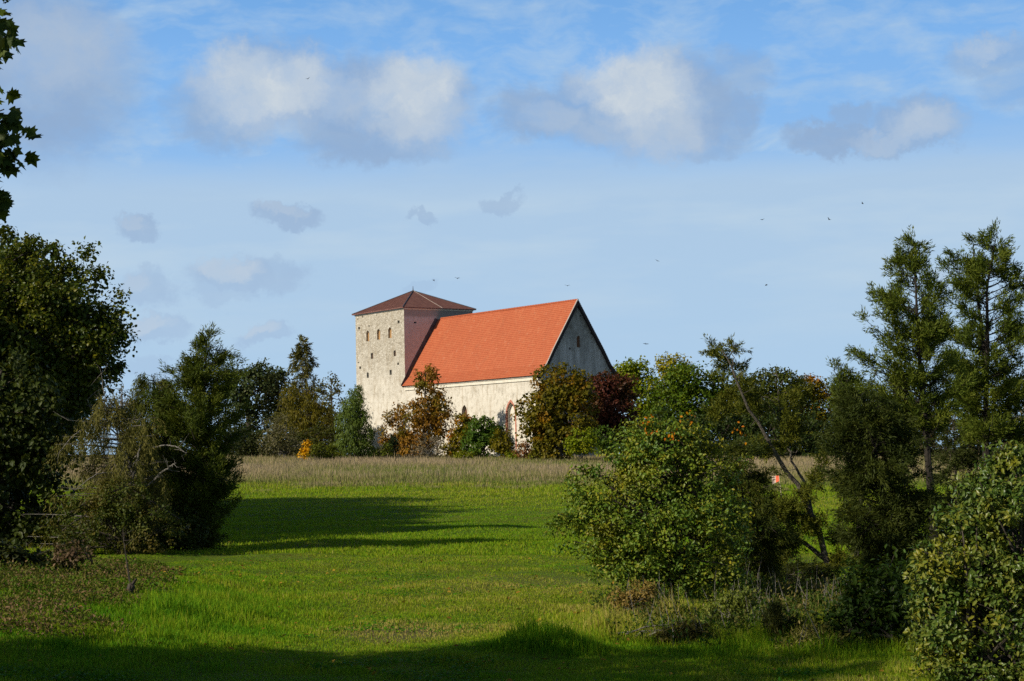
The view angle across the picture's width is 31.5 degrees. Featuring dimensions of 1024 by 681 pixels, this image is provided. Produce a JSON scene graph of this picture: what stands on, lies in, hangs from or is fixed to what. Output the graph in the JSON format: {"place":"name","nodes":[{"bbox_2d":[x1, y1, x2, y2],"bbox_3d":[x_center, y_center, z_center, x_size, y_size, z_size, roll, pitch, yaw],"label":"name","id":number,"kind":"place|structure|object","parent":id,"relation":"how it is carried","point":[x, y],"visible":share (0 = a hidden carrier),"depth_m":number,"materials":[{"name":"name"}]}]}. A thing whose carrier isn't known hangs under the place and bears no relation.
{"place":"outdoors","nodes":[
{"label":"outdoors","id":0,"kind":"place"},
{"bbox_2d":[1,533,1013,680],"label":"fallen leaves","id":1,"kind":"object","parent":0,"point":[369,668],"depth_m":23.91,"materials":[{"name":"brown plant"}]},
{"bbox_2d":[1,477,1019,555],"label":"meadow grass","id":2,"kind":"structure","parent":0,"point":[460,548],"depth_m":59.35,"materials":[{"name":"green plant"}]},
{"bbox_2d":[0,455,1021,680],"bbox_3d":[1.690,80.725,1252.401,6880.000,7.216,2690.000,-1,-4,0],"label":"ground","id":3,"kind":"structure","parent":0,"point":[176,558],"depth_m":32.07,"materials":[{"name":"green plant"}]},
{"bbox_2d":[0,325,23,404],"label":"linden tree","id":4,"kind":"object","parent":3,"relation":"on","point":[1,342],"visible":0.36,"depth_m":47.07,"materials":[{"name":"green plant"}]},
{"bbox_2d":[0,0,41,222],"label":"maple tree","id":5,"kind":"object","parent":3,"relation":"on","point":[9,121],"visible":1,"depth_m":14.35,"materials":[{"name":"green plant"}]},
{"bbox_2d":[0,534,80,574],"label":"hazel bush","id":6,"kind":"object","parent":3,"relation":"on","point":[20,555],"visible":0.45,"depth_m":28.27,"materials":[{"name":"green plant"}]},
{"bbox_2d":[0,243,83,495],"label":"linden tree","id":7,"kind":"object","parent":3,"relation":"on","point":[33,325],"visible":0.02,"depth_m":51.16,"materials":[{"name":"green plant"}]},
{"bbox_2d":[0,341,83,547],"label":"hazel tree","id":8,"kind":"object","parent":3,"relation":"on","point":[28,438],"visible":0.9,"depth_m":42.99,"materials":[{"name":"green plant"}]},
{"bbox_2d":[0,238,85,453],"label":"linden tree","id":9,"kind":"object","parent":3,"relation":"on","point":[32,266],"depth_m":60.62,"materials":[{"name":"green plant"}]},
{"bbox_2d":[5,236,105,440],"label":"linden tree","id":10,"kind":"object","parent":3,"relation":"on","point":[17,237],"depth_m":65.02,"materials":[{"name":"green plant"}]},
{"bbox_2d":[3,241,114,488],"bbox_3d":[-16.174,1.292,56.015,7.465,8.916,7.472,-1,-4,0],"label":"linden tree","id":11,"kind":"object","parent":3,"relation":"on","point":[87,415],"depth_m":56.50,"materials":[{"name":"green plant"}]},
{"bbox_2d":[2,237,115,505],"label":"linden tree","id":12,"kind":"object","parent":3,"relation":"on","point":[95,297],"depth_m":73.57,"materials":[{"name":"green plant"}]},
{"bbox_2d":[0,221,140,489],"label":"aspen tree","id":13,"kind":"object","parent":3,"relation":"on","point":[65,351],"visible":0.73,"depth_m":47.75,"materials":[{"name":"green plant"}]},
{"bbox_2d":[47,539,96,568],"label":"pale leaf plant","id":14,"kind":"object","parent":3,"relation":"on","point":[70,556],"visible":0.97,"depth_m":28.32,"materials":[{"name":"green plant"}]},
{"bbox_2d":[0,554,204,646],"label":"bank weeds","id":15,"kind":"object","parent":3,"relation":"on","point":[140,570],"visible":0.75,"depth_m":23.59,"materials":[{"name":"green plant"}]},
{"bbox_2d":[78,384,132,500],"bbox_3d":[-10.075,3.115,46.990,2.429,4.145,1.898,-3,-4,21],"label":"dead shrub","id":16,"kind":"object","parent":3,"relation":"on","point":[119,392],"visible":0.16,"depth_m":46.90,"materials":[{"name":"brown plant"}]},
{"bbox_2d":[27,365,187,554],"bbox_3d":[-9.013,2.657,40.374,3.833,4.342,2.879,-1,-4,0],"label":"juniper tree","id":17,"kind":"object","parent":3,"relation":"on","point":[127,447],"visible":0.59,"depth_m":40.12,"materials":[{"name":"green plant"}]},
{"bbox_2d":[28,475,191,554],"bbox_3d":[-8.757,3.809,39.361,3.599,1.805,1.434,-1,-4,0],"label":"leafy shrub","id":18,"kind":"object","parent":3,"relation":"on","point":[98,501],"visible":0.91,"depth_m":39.19,"materials":[{"name":"green plant"}]},
{"bbox_2d":[122,527,136,594],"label":"sapling","id":19,"kind":"object","parent":3,"relation":"on","point":[131,586],"visible":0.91,"depth_m":24.35,"materials":[{"name":"brown plant"}]},
{"bbox_2d":[112,368,193,548],"bbox_3d":[-8.443,2.824,42.893,2.103,4.354,2.178,2,-5,-42],"label":"juniper tree","id":20,"kind":"object","parent":3,"relation":"on","point":[142,405],"visible":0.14,"depth_m":42.82,"materials":[{"name":"green plant"}]},
{"bbox_2d":[143,495,214,551],"bbox_3d":[-7.668,4.152,40.845,1.993,1.352,1.182,-1,-4,0],"label":"dark shrub","id":21,"kind":"object","parent":3,"relation":"on","point":[184,541],"visible":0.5,"depth_m":40.67,"materials":[{"name":"green plant"}]},
{"bbox_2d":[105,322,255,550],"bbox_3d":[-7.407,2.226,42.010,3.382,5.383,2.851,-3,-4,30],"label":"juniper tree","id":22,"kind":"object","parent":3,"relation":"on","point":[204,478],"visible":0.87,"depth_m":41.60,"materials":[{"name":"green plant"}]},
{"bbox_2d":[189,399,272,454],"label":"dark shrub","id":23,"kind":"object","parent":3,"relation":"on","point":[251,434],"visible":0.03,"depth_m":274.97,"materials":[{"name":"green plant"}]},
{"bbox_2d":[216,357,281,454],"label":"oak tree","id":24,"kind":"object","parent":3,"relation":"on","point":[248,387],"visible":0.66,"depth_m":261.09,"materials":[{"name":"green plant"}]},
{"bbox_2d":[220,425,279,457],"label":"dark shrub","id":25,"kind":"object","parent":3,"relation":"on","point":[249,449],"visible":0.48,"depth_m":234.60,"materials":[{"name":"green plant"}]},
{"bbox_2d":[251,363,301,454],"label":"oak tree","id":26,"kind":"object","parent":3,"relation":"on","point":[281,374],"visible":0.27,"depth_m":267.37,"materials":[{"name":"green plant"}]},
{"bbox_2d":[256,411,311,458],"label":"grey shrub","id":27,"kind":"object","parent":3,"relation":"on","point":[274,445],"visible":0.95,"depth_m":225.12,"materials":[{"name":"green plant"}]},
{"bbox_2d":[269,384,337,456],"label":"larch tree","id":28,"kind":"object","parent":3,"relation":"on","point":[306,417],"visible":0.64,"depth_m":245.17,"materials":[{"name":"green plant"}]},
{"bbox_2d":[260,334,348,455],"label":"larch tree","id":29,"kind":"object","parent":3,"relation":"on","point":[300,352],"visible":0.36,"depth_m":254.81,"materials":[{"name":"green plant"}]},
{"bbox_2d":[296,440,312,459],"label":"golden sapling","id":30,"kind":"object","parent":3,"relation":"on","point":[307,444],"visible":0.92,"depth_m":213.35,"materials":[{"name":"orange plant"}]},
{"bbox_2d":[286,420,339,457],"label":"dark shrub","id":31,"kind":"object","parent":3,"relation":"on","point":[330,433],"visible":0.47,"depth_m":239.17,"materials":[{"name":"green plant"}]},
{"bbox_2d":[306,441,343,458],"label":"green shrub","id":32,"kind":"object","parent":3,"relation":"on","point":[328,452],"visible":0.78,"depth_m":215.23,"materials":[{"name":"green plant"}]},
{"bbox_2d":[317,371,348,440],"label":"slender tree","id":33,"kind":"object","parent":3,"relation":"on","point":[336,390],"visible":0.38,"depth_m":263.87,"materials":[{"name":"green plant"}]},
{"bbox_2d":[329,384,379,458],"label":"birch tree","id":34,"kind":"object","parent":3,"relation":"on","point":[354,416],"visible":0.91,"depth_m":220.94,"materials":[{"name":"green plant"}]},
{"bbox_2d":[373,441,395,457],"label":"olive shrub","id":35,"kind":"object","parent":3,"relation":"on","point":[386,452],"visible":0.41,"depth_m":227.39,"materials":[{"name":"green plant"}]},
{"bbox_2d":[388,434,400,455],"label":"young spruce","id":36,"kind":"object","parent":3,"relation":"on","point":[393,440],"visible":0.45,"depth_m":232.54,"materials":[{"name":"green plant"}]},
{"bbox_2d":[375,400,416,456],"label":"chestnut tree","id":37,"kind":"object","parent":3,"relation":"on","point":[395,416],"visible":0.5,"depth_m":244.24,"materials":[{"name":"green plant"}]},
{"bbox_2d":[393,363,456,456],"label":"chestnut tree","id":38,"kind":"object","parent":3,"relation":"on","point":[425,420],"visible":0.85,"depth_m":242.04,"materials":[{"name":"brown plant"}]},
{"bbox_2d":[404,433,451,457],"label":"bare shrub","id":39,"kind":"object","parent":3,"relation":"on","point":[431,453],"visible":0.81,"depth_m":230.25,"materials":[{"name":"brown plant"}]},
{"bbox_2d":[0,538,891,680],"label":"lawn clover","id":40,"kind":"object","parent":3,"relation":"on","point":[43,675],"visible":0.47,"depth_m":18.83,"materials":[{"name":"green plant"}]},
{"bbox_2d":[438,412,472,457],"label":"autumn tree","id":41,"kind":"object","parent":3,"relation":"on","point":[454,440],"visible":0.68,"depth_m":232.98,"materials":[{"name":"green plant"}]},
{"bbox_2d":[451,450,476,458],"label":"yellow green shrub","id":42,"kind":"object","parent":3,"relation":"on","point":[460,454],"visible":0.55,"depth_m":219.28,"materials":[{"name":"green plant"}]},
{"bbox_2d":[460,415,505,457],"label":"round tree","id":43,"kind":"object","parent":3,"relation":"on","point":[480,438],"visible":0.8,"depth_m":229.76,"materials":[{"name":"green plant"}]},
{"bbox_2d":[352,290,617,457],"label":"stone church","id":44,"kind":"structure","parent":3,"relation":"on","point":[486,363],"depth_m":259.84,"materials":[{"name":"beige stone"}]},
{"bbox_2d":[488,427,514,458],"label":"olive shrub","id":45,"kind":"object","parent":3,"relation":"on","point":[504,446],"visible":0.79,"depth_m":225.28,"materials":[{"name":"green plant"}]},
{"bbox_2d":[504,449,518,459],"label":"yellow green shrub","id":46,"kind":"object","parent":3,"relation":"on","point":[510,454],"visible":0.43,"depth_m":218.19,"materials":[{"name":"green plant"}]},
{"bbox_2d":[31,452,1015,491],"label":"tall grass","id":47,"kind":"structure","parent":3,"relation":"on","point":[341,471],"depth_m":127.01,"materials":[{"name":"beige plant"}]},
{"bbox_2d":[510,440,540,458],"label":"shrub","id":48,"kind":"object","parent":3,"relation":"on","point":[524,452],"visible":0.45,"depth_m":216.34,"materials":[{"name":"white plant"}]},
{"bbox_2d":[525,429,556,460],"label":"green shrub","id":49,"kind":"object","parent":3,"relation":"on","point":[536,453],"visible":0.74,"depth_m":212.24,"materials":[{"name":"green plant"}]},
{"bbox_2d":[510,362,599,461],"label":"maple tree","id":50,"kind":"object","parent":3,"relation":"on","point":[573,394],"visible":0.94,"depth_m":210.65,"materials":[{"name":"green plant"}]},
{"bbox_2d":[562,427,600,463],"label":"yellow green shrub","id":51,"kind":"object","parent":3,"relation":"on","point":[576,446],"visible":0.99,"depth_m":195.26,"materials":[{"name":"green plant"}]},
{"bbox_2d":[568,370,639,457],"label":"red maple tree","id":52,"kind":"object","parent":3,"relation":"on","point":[616,393],"visible":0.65,"depth_m":217.53,"materials":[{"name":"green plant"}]},
{"bbox_2d":[590,425,617,462],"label":"green shrub","id":53,"kind":"object","parent":3,"relation":"on","point":[604,442],"visible":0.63,"depth_m":198.25,"materials":[{"name":"green plant"}]},
{"bbox_2d":[606,578,662,612],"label":"weed clump","id":54,"kind":"object","parent":3,"relation":"on","point":[623,599],"visible":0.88,"depth_m":23.77,"materials":[{"name":"brown plant"}]},
{"bbox_2d":[613,355,665,426],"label":"ash tree","id":55,"kind":"object","parent":3,"relation":"on","point":[631,367],"visible":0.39,"depth_m":290.86,"materials":[{"name":"green plant"}]},
{"bbox_2d":[618,624,671,636],"bbox_3d":[1.758,3.493,21.732,0.991,0.203,0.440,-1,-4,0],"label":"stick heap","id":56,"kind":"object","parent":3,"relation":"on","point":[646,630],"visible":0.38,"depth_m":21.62,"materials":[{"name":"brown plant"}]},
{"bbox_2d":[541,401,761,599],"bbox_3d":[1.991,2.376,25.981,3.161,3.018,1.814,-1,-4,0],"label":"pear bush","id":57,"kind":"object","parent":3,"relation":"on","point":[634,538],"visible":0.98,"depth_m":25.70,"materials":[{"name":"green plant"}]},
{"bbox_2d":[650,351,701,411],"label":"ash tree","id":58,"kind":"object","parent":3,"relation":"on","point":[669,361],"visible":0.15,"depth_m":299.63,"materials":[{"name":"green plant"}]},
{"bbox_2d":[636,404,717,450],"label":"dark shrub","id":59,"kind":"object","parent":3,"relation":"on","point":[658,415],"visible":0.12,"depth_m":237.09,"materials":[{"name":"green plant"}]},
{"bbox_2d":[639,360,723,433],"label":"green tree","id":60,"kind":"object","parent":3,"relation":"on","point":[684,392],"visible":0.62,"depth_m":274.63,"materials":[{"name":"green plant"}]},
{"bbox_2d":[645,616,720,646],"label":"bramble bush","id":61,"kind":"object","parent":3,"relation":"on","point":[692,629],"visible":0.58,"depth_m":20.92,"materials":[{"name":"green plant"}]},
{"bbox_2d":[700,368,740,445],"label":"broad tree","id":62,"kind":"object","parent":3,"relation":"on","point":[711,381],"visible":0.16,"depth_m":278.92,"materials":[{"name":"green plant"}]},
{"bbox_2d":[693,584,760,628],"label":"rose bush","id":63,"kind":"object","parent":3,"relation":"on","point":[734,600],"visible":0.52,"depth_m":22.28,"materials":[{"name":"green plant"}]},
{"bbox_2d":[683,398,771,457],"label":"dark shrub","id":64,"kind":"object","parent":3,"relation":"on","point":[731,425],"visible":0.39,"depth_m":234.41,"materials":[{"name":"green plant"}]},
{"bbox_2d":[721,378,764,438],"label":"oak tree","id":65,"kind":"object","parent":3,"relation":"on","point":[740,412],"visible":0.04,"depth_m":274.69,"materials":[{"name":"green plant"}]},
{"bbox_2d":[700,435,808,587],"bbox_3d":[3.766,2.797,28.809,1.761,2.608,1.641,0,-4,-24],"label":"juniper bush","id":66,"kind":"object","parent":3,"relation":"on","point":[769,536],"visible":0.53,"depth_m":28.68,"materials":[{"name":"green plant"}]},
{"bbox_2d":[614,559,933,647],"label":"dead stalks","id":67,"kind":"object","parent":3,"relation":"on","point":[824,591],"visible":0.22,"depth_m":23.77,"materials":[{"name":"brown plant"}]},
{"bbox_2d":[772,476,780,491],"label":"marker flag","id":68,"kind":"object","parent":3,"relation":"on","point":[777,479],"visible":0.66,"depth_m":83.81,"materials":[{"name":"orange fabric"}]},
{"bbox_2d":[733,364,823,449],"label":"oak tree","id":69,"kind":"object","parent":3,"relation":"on","point":[769,385],"visible":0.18,"depth_m":266.75,"materials":[{"name":"green plant"}]},
{"bbox_2d":[737,398,826,457],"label":"dark shrub","id":70,"kind":"object","parent":3,"relation":"on","point":[771,429],"visible":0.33,"depth_m":232.79,"materials":[{"name":"green plant"}]},
{"bbox_2d":[699,332,870,570],"bbox_3d":[5.261,2.152,34.901,3.333,4.701,2.306,-1,-4,0],"label":"leaning juniper","id":71,"kind":"object","parent":3,"relation":"on","point":[805,517],"visible":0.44,"depth_m":34.78,"materials":[{"name":"green plant"}]},
{"bbox_2d":[759,596,819,643],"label":"juniper sapling","id":72,"kind":"object","parent":3,"relation":"on","point":[773,609],"visible":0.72,"depth_m":20.58,"materials":[{"name":"green plant"}]},
{"bbox_2d":[588,568,993,651],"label":"rank weeds","id":73,"kind":"object","parent":3,"relation":"on","point":[798,603],"visible":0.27,"depth_m":23.87,"materials":[{"name":"green plant"}]},
{"bbox_2d":[767,616,856,650],"bbox_3d":[3.366,3.297,20.127,1.029,0.471,0.539,-1,-4,-11],"label":"weed clump","id":74,"kind":"object","parent":3,"relation":"on","point":[811,631],"visible":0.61,"depth_m":20.10,"materials":[{"name":"green plant"}]},
{"bbox_2d":[796,372,833,446],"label":"rowan tree","id":75,"kind":"object","parent":3,"relation":"on","point":[819,392],"visible":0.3,"depth_m":268.64,"materials":[{"name":"green plant"}]},
{"bbox_2d":[802,397,882,456],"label":"dark shrub","id":76,"kind":"object","parent":3,"relation":"on","point":[815,425],"visible":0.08,"depth_m":234.93,"materials":[{"name":"green plant"}]},
{"bbox_2d":[770,553,920,590],"bbox_3d":[5.332,4.094,30.335,2.976,1.199,2.414,-1,-4,0],"label":"juniper bush","id":77,"kind":"object","parent":3,"relation":"on","point":[806,570],"visible":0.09,"depth_m":30.31,"materials":[{"name":"green plant"}]},
{"bbox_2d":[827,371,869,442],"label":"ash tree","id":78,"kind":"object","parent":3,"relation":"on","point":[861,378],"visible":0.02,"depth_m":273.27,"materials":[{"name":"green plant"}]},
{"bbox_2d":[824,357,895,556],"bbox_3d":[7.572,2.503,38.987,1.780,4.420,1.768,-1,-4,0],"label":"juniper tree","id":79,"kind":"object","parent":3,"relation":"on","point":[843,376],"visible":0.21,"depth_m":38.90,"materials":[{"name":"green plant"}]},
{"bbox_2d":[801,544,927,648],"bbox_3d":[4.012,2.926,20.359,1.556,1.269,0.943,-1,-4,0],"label":"shade bush","id":80,"kind":"object","parent":3,"relation":"on","point":[858,608],"visible":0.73,"depth_m":20.19,"materials":[{"name":"green plant"}]},
{"bbox_2d":[808,376,953,584],"bbox_3d":[6.324,2.407,30.912,2.325,3.688,2.378,-3,-4,30],"label":"juniper tree","id":81,"kind":"object","parent":3,"relation":"on","point":[895,518],"visible":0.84,"depth_m":30.63,"materials":[{"name":"green plant"}]},
{"bbox_2d":[844,225,983,555],"bbox_3d":[7.224,1.076,32.891,2.342,6.434,2.051,1,-4,-26],"label":"juniper tree","id":82,"kind":"object","parent":3,"relation":"on","point":[929,333],"visible":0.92,"depth_m":32.78,"materials":[{"name":"green plant"}]},
{"bbox_2d":[878,415,978,456],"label":"dark shrub","id":83,"kind":"object","parent":3,"relation":"on","point":[932,441],"visible":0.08,"depth_m":236.76,"materials":[{"name":"green plant"}]},
{"bbox_2d":[899,439,1023,680],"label":"pear bush","id":84,"kind":"object","parent":3,"relation":"on","point":[981,630],"visible":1,"depth_m":15.34,"materials":[{"name":"green plant"}]},
{"bbox_2d":[917,419,1016,555],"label":"juniper tree","id":85,"kind":"object","parent":3,"relation":"on","point":[960,457],"visible":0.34,"depth_m":37.23,"materials":[{"name":"green plant"}]},
{"bbox_2d":[934,218,1023,556],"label":"juniper tree","id":86,"kind":"object","parent":3,"relation":"on","point":[991,427],"visible":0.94,"depth_m":35.78,"materials":[{"name":"green plant"}]},
{"bbox_2d":[948,406,1022,448],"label":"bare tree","id":87,"kind":"object","parent":3,"relation":"on","point":[959,429],"visible":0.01,"depth_m":267.07,"materials":[{"name":"green plant"}]},
{"bbox_2d":[965,441,1007,453],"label":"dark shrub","id":88,"kind":"object","parent":3,"relation":"on","point":[1004,444],"visible":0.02,"depth_m":235.86,"materials":[{"name":"green plant"}]},
{"bbox_2d":[0,0,1023,454],"label":"sky","id":89,"kind":"structure","parent":0,"point":[520,152],"materials":[{"name":"blue"}]}
]}

